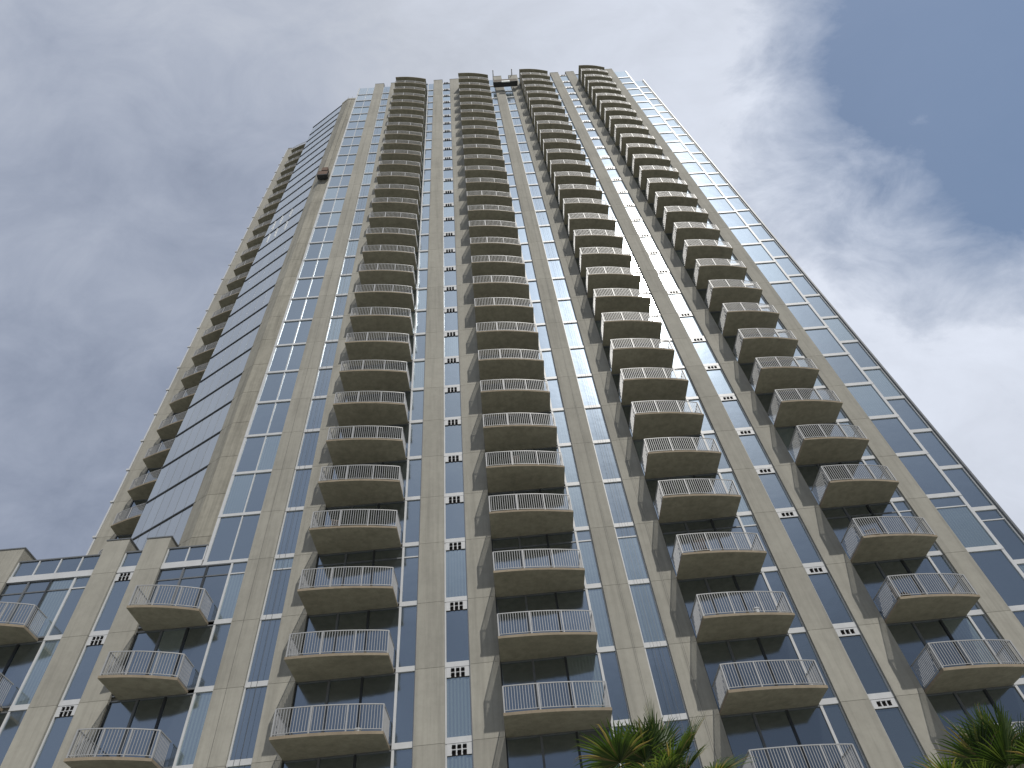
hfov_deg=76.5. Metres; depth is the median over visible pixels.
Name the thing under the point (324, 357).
narrow window
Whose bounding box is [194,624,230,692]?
narrow window
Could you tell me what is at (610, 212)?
narrow window
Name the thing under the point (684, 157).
corner window
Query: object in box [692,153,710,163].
end window
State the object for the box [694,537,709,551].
patio chair
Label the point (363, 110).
double window
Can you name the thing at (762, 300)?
narrow window
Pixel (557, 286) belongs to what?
narrow window
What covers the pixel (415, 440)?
narrow window
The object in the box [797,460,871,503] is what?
balcony door
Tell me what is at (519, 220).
narrow window
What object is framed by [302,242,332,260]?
double window
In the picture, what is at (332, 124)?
side window
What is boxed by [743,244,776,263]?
corner window
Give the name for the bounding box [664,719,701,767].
narrow window
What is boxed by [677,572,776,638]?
balcony door
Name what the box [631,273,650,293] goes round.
narrow window
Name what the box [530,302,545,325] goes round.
narrow window
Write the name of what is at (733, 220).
corner window
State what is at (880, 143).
sky
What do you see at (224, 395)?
side window
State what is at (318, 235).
double window
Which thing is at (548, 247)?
narrow window
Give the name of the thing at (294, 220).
side window
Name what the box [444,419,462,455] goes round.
vented window
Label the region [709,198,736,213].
corner window
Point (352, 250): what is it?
narrow window
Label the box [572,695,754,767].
palm tree
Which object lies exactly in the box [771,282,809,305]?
corner window
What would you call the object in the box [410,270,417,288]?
balcony door
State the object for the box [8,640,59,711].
narrow window
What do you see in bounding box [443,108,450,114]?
vented window
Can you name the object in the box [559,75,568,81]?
vented window
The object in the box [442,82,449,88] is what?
vented window
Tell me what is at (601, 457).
narrow window
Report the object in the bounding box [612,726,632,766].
narrow window
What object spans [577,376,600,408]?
narrow window
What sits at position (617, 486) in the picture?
hanging rope
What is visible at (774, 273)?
corner window
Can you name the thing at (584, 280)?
balcony door
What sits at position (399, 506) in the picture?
balcony door
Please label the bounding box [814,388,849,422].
narrow window
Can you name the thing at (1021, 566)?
end window
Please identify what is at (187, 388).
balcony door
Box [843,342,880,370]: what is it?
end window
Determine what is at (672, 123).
end window
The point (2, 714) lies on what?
balcony door
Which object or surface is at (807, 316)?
corner window
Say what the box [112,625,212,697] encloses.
balcony door
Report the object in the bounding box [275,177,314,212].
side window
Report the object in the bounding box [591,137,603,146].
vented window
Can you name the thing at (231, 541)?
double window
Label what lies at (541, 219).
narrow window
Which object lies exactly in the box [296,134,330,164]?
side window
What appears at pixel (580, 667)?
balcony door
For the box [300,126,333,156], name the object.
side window
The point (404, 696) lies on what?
narrow window
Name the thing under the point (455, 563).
vented window
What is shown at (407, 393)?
balcony door
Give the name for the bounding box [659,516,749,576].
balcony door
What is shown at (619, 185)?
vented window
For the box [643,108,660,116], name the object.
corner window
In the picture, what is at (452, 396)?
vented window
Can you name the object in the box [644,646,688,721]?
narrow window
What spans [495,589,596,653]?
balcony door
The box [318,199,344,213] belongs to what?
double window
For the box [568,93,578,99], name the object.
vented window
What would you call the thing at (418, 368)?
narrow window
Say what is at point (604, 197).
narrow window
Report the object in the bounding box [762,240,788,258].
end window
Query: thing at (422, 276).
narrow window
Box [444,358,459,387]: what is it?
vented window
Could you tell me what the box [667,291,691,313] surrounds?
vented window
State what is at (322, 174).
suspended platform
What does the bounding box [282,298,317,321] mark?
double window
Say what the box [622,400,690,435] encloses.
balcony door
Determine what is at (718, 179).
end window
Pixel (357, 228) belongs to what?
narrow window
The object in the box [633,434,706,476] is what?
balcony door
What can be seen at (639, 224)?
vented window
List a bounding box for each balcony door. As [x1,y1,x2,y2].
[0,577,74,638]
[0,641,42,708]
[0,711,7,726]
[90,693,193,767]
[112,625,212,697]
[115,534,132,538]
[125,499,147,517]
[138,563,230,628]
[141,467,161,483]
[155,438,174,452]
[169,412,186,422]
[181,388,196,396]
[192,366,206,373]
[288,673,395,745]
[301,607,398,669]
[313,547,402,604]
[323,501,404,544]
[331,460,406,498]
[338,423,408,458]
[345,391,410,422]
[350,362,412,389]
[355,335,413,360]
[388,311,414,334]
[396,290,416,309]
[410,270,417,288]
[413,252,418,269]
[416,235,419,251]
[476,302,530,329]
[476,326,534,330]
[478,351,544,378]
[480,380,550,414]
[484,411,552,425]
[485,447,564,485]
[488,486,573,528]
[491,531,578,594]
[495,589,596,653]
[500,653,604,712]
[506,727,618,767]
[575,258,580,275]
[581,273,639,294]
[588,294,639,317]
[595,317,650,342]
[603,341,662,369]
[612,369,675,401]
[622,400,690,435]
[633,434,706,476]
[634,177,640,187]
[641,190,647,201]
[645,473,725,520]
[648,203,656,215]
[657,217,665,230]
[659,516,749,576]
[665,233,675,247]
[675,250,686,266]
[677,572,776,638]
[686,268,698,286]
[697,286,741,309]
[697,634,808,710]
[710,308,758,332]
[721,705,844,767]
[724,332,776,360]
[739,359,796,390]
[756,389,819,424]
[776,422,843,461]
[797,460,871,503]
[821,502,908,559]
[852,556,950,619]
[886,616,997,689]
[926,685,1023,744]
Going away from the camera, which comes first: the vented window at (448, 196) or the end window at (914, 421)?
the end window at (914, 421)
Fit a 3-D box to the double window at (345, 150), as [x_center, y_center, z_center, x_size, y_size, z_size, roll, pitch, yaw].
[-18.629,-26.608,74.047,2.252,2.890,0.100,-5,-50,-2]
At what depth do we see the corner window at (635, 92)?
86.23 m
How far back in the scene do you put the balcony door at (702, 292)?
48.56 m
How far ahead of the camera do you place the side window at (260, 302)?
55.67 m
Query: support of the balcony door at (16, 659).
in the apartment wing
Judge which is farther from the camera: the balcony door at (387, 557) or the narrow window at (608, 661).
the balcony door at (387, 557)
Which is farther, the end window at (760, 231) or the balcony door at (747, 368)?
the end window at (760, 231)
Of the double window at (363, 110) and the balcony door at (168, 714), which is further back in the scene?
the double window at (363, 110)
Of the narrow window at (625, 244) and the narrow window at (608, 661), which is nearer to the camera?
the narrow window at (608, 661)
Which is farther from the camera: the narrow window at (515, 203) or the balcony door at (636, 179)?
the balcony door at (636, 179)
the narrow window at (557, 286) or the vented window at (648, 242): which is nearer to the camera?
the narrow window at (557, 286)
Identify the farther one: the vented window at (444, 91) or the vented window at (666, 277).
the vented window at (444, 91)
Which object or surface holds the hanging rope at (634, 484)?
hanging from the suspended platform at (506, 82)
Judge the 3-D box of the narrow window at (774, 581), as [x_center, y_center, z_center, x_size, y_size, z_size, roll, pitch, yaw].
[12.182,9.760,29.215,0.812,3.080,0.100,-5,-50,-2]
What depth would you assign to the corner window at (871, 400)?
38.91 m
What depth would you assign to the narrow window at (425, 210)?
60.89 m
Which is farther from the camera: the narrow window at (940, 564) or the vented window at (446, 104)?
the vented window at (446, 104)
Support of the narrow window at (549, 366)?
in the apartment tower
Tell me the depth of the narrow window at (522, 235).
56.65 m
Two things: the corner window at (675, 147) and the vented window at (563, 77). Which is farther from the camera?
the vented window at (563, 77)
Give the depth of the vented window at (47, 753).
25.92 m
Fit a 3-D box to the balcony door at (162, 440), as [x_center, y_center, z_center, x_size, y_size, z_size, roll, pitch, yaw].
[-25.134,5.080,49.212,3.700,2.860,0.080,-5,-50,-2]
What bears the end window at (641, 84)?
in the apartment tower
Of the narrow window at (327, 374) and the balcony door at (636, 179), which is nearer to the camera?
the narrow window at (327, 374)
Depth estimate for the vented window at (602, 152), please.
70.73 m
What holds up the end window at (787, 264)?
in the apartment tower
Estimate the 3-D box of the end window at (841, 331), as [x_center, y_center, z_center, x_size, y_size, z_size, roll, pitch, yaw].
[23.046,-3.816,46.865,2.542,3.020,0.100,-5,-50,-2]
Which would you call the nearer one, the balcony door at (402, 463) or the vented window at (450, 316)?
the balcony door at (402, 463)
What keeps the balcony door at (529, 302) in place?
in the apartment tower
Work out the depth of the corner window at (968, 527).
31.98 m
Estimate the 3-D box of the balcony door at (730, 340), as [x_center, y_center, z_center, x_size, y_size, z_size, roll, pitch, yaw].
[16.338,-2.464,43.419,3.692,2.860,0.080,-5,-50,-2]
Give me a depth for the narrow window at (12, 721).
26.23 m
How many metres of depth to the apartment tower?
35.31 m
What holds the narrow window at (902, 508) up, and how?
in the apartment tower
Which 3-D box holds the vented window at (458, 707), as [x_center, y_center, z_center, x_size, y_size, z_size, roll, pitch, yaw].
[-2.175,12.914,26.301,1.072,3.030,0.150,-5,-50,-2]
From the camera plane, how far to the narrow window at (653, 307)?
47.49 m
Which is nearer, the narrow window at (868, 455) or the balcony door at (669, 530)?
the balcony door at (669, 530)
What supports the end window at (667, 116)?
in the apartment tower
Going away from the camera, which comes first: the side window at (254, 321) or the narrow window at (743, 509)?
the narrow window at (743, 509)
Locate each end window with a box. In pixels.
[634,80,647,87]
[640,87,652,93]
[645,93,657,99]
[649,99,662,105]
[654,105,667,112]
[660,112,673,119]
[665,119,680,127]
[672,127,687,135]
[678,135,693,144]
[685,143,702,153]
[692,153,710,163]
[700,163,718,174]
[709,173,728,185]
[717,185,738,197]
[727,197,749,211]
[738,210,761,225]
[749,225,774,241]
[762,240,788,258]
[775,257,803,276]
[790,275,819,296]
[805,295,838,318]
[823,318,858,343]
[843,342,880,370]
[864,368,905,399]
[887,398,932,432]
[913,431,963,469]
[942,468,997,511]
[976,509,1023,564]
[1018,564,1023,572]
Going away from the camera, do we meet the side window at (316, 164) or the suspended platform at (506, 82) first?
the side window at (316, 164)
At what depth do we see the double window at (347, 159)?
71.79 m
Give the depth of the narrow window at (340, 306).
49.14 m
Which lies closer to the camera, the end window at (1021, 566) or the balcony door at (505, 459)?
the end window at (1021, 566)
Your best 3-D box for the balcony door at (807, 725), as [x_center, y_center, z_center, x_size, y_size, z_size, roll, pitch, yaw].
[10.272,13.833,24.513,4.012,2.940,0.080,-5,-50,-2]
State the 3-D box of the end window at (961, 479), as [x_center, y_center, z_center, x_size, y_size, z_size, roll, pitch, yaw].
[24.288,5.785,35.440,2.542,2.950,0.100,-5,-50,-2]
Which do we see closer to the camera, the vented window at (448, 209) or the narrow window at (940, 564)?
the narrow window at (940, 564)
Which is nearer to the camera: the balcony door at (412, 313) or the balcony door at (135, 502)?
the balcony door at (135, 502)
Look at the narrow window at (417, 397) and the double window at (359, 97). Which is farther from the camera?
the double window at (359, 97)
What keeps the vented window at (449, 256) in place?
in the apartment tower
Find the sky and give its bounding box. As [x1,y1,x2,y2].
[0,0,1023,559]
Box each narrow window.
[0,710,26,765]
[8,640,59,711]
[43,577,89,640]
[172,692,211,767]
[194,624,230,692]
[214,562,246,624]
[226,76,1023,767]
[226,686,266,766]
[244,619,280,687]
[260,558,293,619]
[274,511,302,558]
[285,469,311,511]
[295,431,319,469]
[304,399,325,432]
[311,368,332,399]
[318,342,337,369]
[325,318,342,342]
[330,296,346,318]
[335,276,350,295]
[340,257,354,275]
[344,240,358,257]
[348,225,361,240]
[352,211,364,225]
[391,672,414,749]
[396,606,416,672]
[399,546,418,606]
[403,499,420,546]
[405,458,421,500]
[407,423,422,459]
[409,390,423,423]
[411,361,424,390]
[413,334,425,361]
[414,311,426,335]
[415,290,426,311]
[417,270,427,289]
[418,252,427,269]
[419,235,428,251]
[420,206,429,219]
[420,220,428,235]
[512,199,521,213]
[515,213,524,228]
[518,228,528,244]
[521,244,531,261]
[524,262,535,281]
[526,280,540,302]
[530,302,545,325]
[532,198,545,211]
[535,211,549,226]
[535,325,550,351]
[539,226,554,242]
[540,350,557,379]
[543,242,559,260]
[545,379,563,411]
[547,259,564,279]
[551,411,571,446]
[552,278,570,300]
[557,299,576,323]
[558,445,579,486]
[563,323,583,348]
[566,485,589,531]
[570,348,591,377]
[574,530,601,588]
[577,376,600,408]
[584,407,610,443]
[585,587,615,652]
[593,442,621,482]
[597,651,631,726]
[602,193,610,206]
[603,481,633,527]
[608,206,617,220]
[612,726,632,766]
[614,526,649,584]
[615,221,623,236]
[622,236,632,254]
[629,583,667,647]
[631,254,640,272]
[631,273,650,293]
[640,293,660,316]
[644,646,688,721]
[650,316,671,341]
[661,340,684,368]
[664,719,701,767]
[673,368,699,399]
[686,399,714,434]
[701,433,732,472]
[718,236,725,246]
[718,471,752,516]
[730,254,739,265]
[737,515,777,571]
[738,265,753,285]
[748,286,768,307]
[759,307,785,331]
[761,570,806,633]
[776,332,804,358]
[788,632,838,705]
[795,359,825,388]
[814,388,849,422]
[819,703,868,767]
[837,421,875,459]
[862,459,904,501]
[890,501,942,555]
[927,555,984,615]
[967,614,1023,684]
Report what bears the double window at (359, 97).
in the apartment tower
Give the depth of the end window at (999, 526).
33.22 m
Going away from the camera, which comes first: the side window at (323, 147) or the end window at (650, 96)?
the side window at (323, 147)
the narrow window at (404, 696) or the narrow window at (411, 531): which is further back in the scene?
the narrow window at (411, 531)
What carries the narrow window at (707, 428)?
in the apartment tower
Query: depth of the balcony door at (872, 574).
30.03 m
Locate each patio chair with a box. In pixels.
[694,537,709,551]
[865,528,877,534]
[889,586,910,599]
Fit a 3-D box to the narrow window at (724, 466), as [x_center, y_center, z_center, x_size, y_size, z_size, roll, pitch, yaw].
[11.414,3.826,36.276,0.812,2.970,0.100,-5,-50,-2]
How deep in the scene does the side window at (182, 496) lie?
39.52 m
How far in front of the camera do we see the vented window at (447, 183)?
65.59 m
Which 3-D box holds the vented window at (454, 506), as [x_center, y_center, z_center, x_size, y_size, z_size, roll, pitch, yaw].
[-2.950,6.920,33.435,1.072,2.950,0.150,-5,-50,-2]
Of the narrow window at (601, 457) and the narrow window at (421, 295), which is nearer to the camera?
the narrow window at (601, 457)
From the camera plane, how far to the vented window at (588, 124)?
77.37 m
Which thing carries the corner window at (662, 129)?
in the apartment tower
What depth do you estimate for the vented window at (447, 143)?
74.59 m
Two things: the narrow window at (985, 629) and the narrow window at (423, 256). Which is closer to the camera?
the narrow window at (985, 629)
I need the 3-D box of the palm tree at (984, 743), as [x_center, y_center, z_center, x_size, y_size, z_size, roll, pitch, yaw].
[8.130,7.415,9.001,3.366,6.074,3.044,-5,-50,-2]
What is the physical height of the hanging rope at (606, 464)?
94.170 m
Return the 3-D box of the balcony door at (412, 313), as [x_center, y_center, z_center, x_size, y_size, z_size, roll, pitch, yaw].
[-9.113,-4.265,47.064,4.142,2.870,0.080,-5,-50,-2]
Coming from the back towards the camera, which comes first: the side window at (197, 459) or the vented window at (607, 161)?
the vented window at (607, 161)
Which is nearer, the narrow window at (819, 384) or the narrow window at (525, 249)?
the narrow window at (819, 384)
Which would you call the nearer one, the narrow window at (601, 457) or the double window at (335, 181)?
the narrow window at (601, 457)
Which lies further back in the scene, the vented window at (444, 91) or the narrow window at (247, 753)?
the vented window at (444, 91)
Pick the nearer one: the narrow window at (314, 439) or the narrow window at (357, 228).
the narrow window at (314, 439)
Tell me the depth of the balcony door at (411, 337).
45.72 m
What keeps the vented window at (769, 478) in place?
in the apartment tower
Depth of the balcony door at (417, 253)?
54.53 m
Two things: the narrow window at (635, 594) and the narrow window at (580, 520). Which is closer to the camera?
the narrow window at (635, 594)
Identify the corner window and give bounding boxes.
[615,71,629,77]
[619,77,634,83]
[623,83,639,89]
[628,89,644,95]
[632,95,649,102]
[637,102,654,109]
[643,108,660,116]
[648,116,667,124]
[654,124,673,133]
[660,132,680,142]
[667,141,688,152]
[674,151,696,162]
[682,161,706,173]
[690,173,715,185]
[699,185,725,199]
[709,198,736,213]
[719,212,748,228]
[730,227,762,245]
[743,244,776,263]
[756,262,792,283]
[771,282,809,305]
[787,304,828,329]
[805,328,849,356]
[825,354,873,386]
[847,384,899,419]
[871,417,928,456]
[898,454,961,498]
[929,495,1003,552]
[969,549,1023,611]
[1013,611,1023,626]
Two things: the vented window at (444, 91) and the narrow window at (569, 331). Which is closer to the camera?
the narrow window at (569, 331)
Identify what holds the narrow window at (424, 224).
in the apartment tower
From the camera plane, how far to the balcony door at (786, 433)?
37.18 m
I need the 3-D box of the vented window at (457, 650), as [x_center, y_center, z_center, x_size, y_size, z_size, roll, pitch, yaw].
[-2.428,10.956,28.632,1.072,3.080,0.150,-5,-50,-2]
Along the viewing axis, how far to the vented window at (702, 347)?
43.24 m
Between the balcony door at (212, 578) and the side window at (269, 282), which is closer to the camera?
the balcony door at (212, 578)
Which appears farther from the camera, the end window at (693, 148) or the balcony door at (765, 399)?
the end window at (693, 148)
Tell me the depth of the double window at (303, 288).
51.35 m
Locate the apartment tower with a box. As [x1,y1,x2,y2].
[86,65,1023,767]
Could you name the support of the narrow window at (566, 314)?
in the apartment tower
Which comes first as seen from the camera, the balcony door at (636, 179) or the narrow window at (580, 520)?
the narrow window at (580, 520)
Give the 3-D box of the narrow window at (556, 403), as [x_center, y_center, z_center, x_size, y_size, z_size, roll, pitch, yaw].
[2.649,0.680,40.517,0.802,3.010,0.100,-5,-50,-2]
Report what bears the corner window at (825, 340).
in the apartment tower
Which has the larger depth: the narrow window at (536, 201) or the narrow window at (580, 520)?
the narrow window at (536, 201)
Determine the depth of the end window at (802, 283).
51.49 m
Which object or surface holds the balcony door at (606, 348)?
in the apartment tower
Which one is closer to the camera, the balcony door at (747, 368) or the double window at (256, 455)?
the double window at (256, 455)
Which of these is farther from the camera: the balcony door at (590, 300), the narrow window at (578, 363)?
the balcony door at (590, 300)
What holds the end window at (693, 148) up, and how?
in the apartment tower
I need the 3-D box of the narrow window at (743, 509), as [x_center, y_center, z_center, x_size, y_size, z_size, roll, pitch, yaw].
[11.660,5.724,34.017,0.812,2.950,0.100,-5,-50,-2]
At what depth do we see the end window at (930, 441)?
37.68 m
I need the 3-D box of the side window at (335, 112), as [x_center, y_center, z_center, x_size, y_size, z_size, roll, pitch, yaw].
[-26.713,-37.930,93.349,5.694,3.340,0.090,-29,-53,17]
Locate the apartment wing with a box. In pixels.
[0,535,246,767]
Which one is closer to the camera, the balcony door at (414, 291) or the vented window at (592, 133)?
the balcony door at (414, 291)
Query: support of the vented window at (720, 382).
in the apartment tower
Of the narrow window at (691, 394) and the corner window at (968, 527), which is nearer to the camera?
the corner window at (968, 527)
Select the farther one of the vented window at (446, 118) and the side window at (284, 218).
the vented window at (446, 118)
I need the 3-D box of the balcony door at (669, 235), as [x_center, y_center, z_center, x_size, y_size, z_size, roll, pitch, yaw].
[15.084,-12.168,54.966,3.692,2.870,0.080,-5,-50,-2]
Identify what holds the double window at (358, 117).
in the apartment tower
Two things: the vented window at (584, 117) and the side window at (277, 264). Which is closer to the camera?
the side window at (277, 264)
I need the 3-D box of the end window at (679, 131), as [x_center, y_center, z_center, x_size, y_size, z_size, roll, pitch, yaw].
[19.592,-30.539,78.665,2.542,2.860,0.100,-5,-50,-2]
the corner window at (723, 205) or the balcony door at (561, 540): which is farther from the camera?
the corner window at (723, 205)
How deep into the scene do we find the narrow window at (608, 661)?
26.61 m
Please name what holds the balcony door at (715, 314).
in the apartment tower
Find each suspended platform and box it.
[317,96,352,179]
[492,69,517,87]
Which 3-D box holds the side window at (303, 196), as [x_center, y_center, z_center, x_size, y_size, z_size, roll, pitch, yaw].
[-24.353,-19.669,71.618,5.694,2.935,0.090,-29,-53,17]
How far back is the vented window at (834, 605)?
29.25 m
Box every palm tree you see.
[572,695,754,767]
[907,701,1023,767]
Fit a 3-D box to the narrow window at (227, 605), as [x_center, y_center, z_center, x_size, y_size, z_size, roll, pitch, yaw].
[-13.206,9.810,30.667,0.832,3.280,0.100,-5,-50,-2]
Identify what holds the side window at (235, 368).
in the apartment tower
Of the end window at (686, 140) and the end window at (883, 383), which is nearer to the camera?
the end window at (883, 383)
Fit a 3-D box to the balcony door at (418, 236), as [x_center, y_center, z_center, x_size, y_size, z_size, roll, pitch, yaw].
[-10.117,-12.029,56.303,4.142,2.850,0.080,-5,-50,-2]
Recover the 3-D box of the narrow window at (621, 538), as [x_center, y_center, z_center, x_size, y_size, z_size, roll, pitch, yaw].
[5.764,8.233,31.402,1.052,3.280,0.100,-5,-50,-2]
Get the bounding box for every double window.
[202,514,259,564]
[218,472,270,517]
[232,435,280,474]
[244,402,289,437]
[255,372,297,403]
[265,345,304,373]
[274,320,311,346]
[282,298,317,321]
[290,278,322,299]
[296,259,327,279]
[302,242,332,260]
[308,227,336,243]
[313,212,340,227]
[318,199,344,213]
[322,187,347,199]
[326,175,350,187]
[330,165,353,176]
[334,155,355,165]
[337,145,358,155]
[340,137,360,146]
[343,129,362,137]
[346,121,364,129]
[348,114,366,121]
[351,107,368,114]
[353,101,370,107]
[355,94,372,100]
[357,88,373,94]
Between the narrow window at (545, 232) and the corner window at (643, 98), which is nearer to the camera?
the narrow window at (545, 232)
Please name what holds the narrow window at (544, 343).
in the apartment tower
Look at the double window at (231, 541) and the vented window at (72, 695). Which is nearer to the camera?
the vented window at (72, 695)
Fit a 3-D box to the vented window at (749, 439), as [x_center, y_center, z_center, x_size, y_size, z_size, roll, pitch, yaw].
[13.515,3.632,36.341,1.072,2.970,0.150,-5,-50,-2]
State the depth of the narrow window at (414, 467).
35.59 m
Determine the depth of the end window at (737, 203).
63.02 m
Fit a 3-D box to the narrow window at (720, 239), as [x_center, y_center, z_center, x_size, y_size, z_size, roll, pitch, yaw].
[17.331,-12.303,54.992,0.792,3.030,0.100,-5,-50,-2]
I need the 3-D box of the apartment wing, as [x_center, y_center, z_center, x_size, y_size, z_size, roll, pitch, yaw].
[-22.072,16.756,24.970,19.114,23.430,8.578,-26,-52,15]
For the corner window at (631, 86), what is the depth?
88.36 m
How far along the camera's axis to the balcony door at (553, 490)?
34.27 m
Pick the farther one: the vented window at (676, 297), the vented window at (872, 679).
the vented window at (676, 297)
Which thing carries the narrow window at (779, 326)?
in the apartment tower
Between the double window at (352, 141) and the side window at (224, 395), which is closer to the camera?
the side window at (224, 395)
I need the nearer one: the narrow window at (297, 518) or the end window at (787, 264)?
the narrow window at (297, 518)
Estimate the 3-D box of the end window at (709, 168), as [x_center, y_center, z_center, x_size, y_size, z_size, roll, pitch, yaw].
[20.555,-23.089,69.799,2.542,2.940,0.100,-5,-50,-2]
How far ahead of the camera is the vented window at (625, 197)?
61.70 m
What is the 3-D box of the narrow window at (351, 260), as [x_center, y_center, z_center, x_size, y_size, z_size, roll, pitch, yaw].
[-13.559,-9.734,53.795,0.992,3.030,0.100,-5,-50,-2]
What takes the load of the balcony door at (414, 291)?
in the apartment tower
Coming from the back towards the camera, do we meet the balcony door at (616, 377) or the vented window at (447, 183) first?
the vented window at (447, 183)
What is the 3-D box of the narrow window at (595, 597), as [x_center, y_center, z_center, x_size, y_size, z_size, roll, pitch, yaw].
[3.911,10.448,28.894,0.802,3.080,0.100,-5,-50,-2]
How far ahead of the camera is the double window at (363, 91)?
91.29 m
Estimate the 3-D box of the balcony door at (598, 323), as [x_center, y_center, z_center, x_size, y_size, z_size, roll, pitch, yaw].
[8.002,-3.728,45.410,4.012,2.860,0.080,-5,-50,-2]
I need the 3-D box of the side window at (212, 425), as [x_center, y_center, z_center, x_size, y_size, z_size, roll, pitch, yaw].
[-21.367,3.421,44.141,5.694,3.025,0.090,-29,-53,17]
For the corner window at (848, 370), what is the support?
in the apartment tower
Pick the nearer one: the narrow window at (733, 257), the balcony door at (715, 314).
the balcony door at (715, 314)
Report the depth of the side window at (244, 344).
51.05 m
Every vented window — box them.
[31,705,77,767]
[58,635,106,705]
[89,572,133,635]
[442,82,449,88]
[442,89,449,94]
[442,95,450,101]
[442,101,450,107]
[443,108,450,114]
[443,115,450,122]
[443,122,451,130]
[443,130,451,138]
[443,138,451,147]
[443,147,451,157]
[443,157,452,167]
[443,168,452,178]
[443,179,453,190]
[443,191,453,203]
[443,204,454,217]
[443,217,454,233]
[443,233,455,249]
[443,249,455,267]
[443,267,456,287]
[443,287,457,308]
[443,308,458,332]
[443,332,458,358]
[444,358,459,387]
[444,387,461,419]
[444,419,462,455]
[444,455,463,496]
[444,495,465,542]
[444,541,467,601]
[445,600,469,667]
[445,665,472,743]
[445,741,473,767]
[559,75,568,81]
[563,81,572,86]
[565,87,575,92]
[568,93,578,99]
[572,99,582,105]
[575,106,585,113]
[579,113,590,120]
[582,121,594,128]
[586,129,598,137]
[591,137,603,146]
[595,147,609,156]
[600,157,614,167]
[606,167,620,178]
[611,179,626,191]
[618,191,633,204]
[624,204,641,219]
[632,219,650,234]
[639,235,659,252]
[648,252,668,270]
[657,270,679,291]
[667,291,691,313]
[678,313,704,338]
[691,338,718,365]
[704,365,735,396]
[719,396,752,430]
[736,430,773,468]
[755,468,795,511]
[777,511,824,567]
[804,566,856,628]
[835,627,893,699]
[870,697,930,767]
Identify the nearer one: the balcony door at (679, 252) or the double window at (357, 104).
the balcony door at (679, 252)
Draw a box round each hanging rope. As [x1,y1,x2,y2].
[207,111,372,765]
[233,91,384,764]
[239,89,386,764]
[502,94,647,701]
[508,92,678,741]
[512,98,693,765]
[517,92,716,756]
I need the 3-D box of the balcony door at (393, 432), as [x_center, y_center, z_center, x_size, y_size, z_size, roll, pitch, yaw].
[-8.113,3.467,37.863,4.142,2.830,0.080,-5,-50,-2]
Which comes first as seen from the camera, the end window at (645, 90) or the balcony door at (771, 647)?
the balcony door at (771, 647)
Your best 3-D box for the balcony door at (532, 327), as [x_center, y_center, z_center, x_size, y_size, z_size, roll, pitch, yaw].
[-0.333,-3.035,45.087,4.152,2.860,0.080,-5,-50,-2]
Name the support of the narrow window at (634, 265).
in the apartment tower
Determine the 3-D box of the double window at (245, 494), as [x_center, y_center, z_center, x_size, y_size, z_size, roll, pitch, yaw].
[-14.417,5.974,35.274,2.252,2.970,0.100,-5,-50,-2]
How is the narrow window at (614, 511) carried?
in the apartment tower
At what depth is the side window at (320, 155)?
80.42 m
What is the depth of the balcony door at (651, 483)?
34.58 m
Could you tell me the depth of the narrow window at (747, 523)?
31.90 m
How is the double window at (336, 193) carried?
in the apartment tower
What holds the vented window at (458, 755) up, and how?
in the apartment tower
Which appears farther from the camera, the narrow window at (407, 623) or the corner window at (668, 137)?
the corner window at (668, 137)
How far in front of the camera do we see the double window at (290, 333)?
46.70 m
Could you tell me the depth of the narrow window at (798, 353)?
42.85 m
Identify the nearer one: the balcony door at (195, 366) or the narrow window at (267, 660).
the narrow window at (267, 660)
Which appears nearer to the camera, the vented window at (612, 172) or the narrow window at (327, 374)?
the narrow window at (327, 374)
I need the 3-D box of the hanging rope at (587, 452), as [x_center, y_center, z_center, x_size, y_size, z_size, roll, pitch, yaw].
[2.419,-10.204,53.012,0.060,94.170,0.010,-5,-50,-2]
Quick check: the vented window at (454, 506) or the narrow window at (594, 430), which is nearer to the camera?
the vented window at (454, 506)
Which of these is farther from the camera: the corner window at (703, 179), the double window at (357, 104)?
the double window at (357, 104)
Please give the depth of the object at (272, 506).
32.79 m
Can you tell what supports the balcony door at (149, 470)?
in the apartment tower
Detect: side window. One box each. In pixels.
[131,467,206,539]
[133,505,192,549]
[146,433,219,502]
[161,402,230,467]
[175,374,241,436]
[188,349,250,408]
[200,326,259,381]
[210,305,267,358]
[220,286,274,336]
[228,268,280,316]
[237,251,287,298]
[244,237,292,281]
[251,223,297,265]
[258,210,302,250]
[264,198,306,237]
[270,187,310,224]
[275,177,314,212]
[280,167,318,201]
[284,157,322,191]
[288,149,325,182]
[292,142,327,173]
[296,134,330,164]
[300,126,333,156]
[303,119,336,148]
[306,113,338,141]
[310,105,341,134]
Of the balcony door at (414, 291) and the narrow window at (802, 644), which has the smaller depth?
the narrow window at (802, 644)
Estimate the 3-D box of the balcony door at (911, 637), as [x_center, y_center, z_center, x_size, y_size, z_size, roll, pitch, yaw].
[18.104,11.195,27.165,3.692,2.870,0.080,-5,-50,-2]
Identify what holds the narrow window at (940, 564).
in the apartment tower
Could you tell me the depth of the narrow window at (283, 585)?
30.68 m
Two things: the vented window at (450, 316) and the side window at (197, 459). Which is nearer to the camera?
the side window at (197, 459)
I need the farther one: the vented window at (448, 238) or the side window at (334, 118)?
the side window at (334, 118)
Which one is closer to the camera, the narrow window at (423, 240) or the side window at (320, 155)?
the narrow window at (423, 240)
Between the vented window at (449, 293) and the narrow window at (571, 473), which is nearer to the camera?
the narrow window at (571, 473)
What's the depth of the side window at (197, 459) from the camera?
41.81 m
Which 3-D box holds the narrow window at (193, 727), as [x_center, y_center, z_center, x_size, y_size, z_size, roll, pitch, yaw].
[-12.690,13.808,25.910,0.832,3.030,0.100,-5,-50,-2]
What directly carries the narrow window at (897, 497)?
in the apartment tower

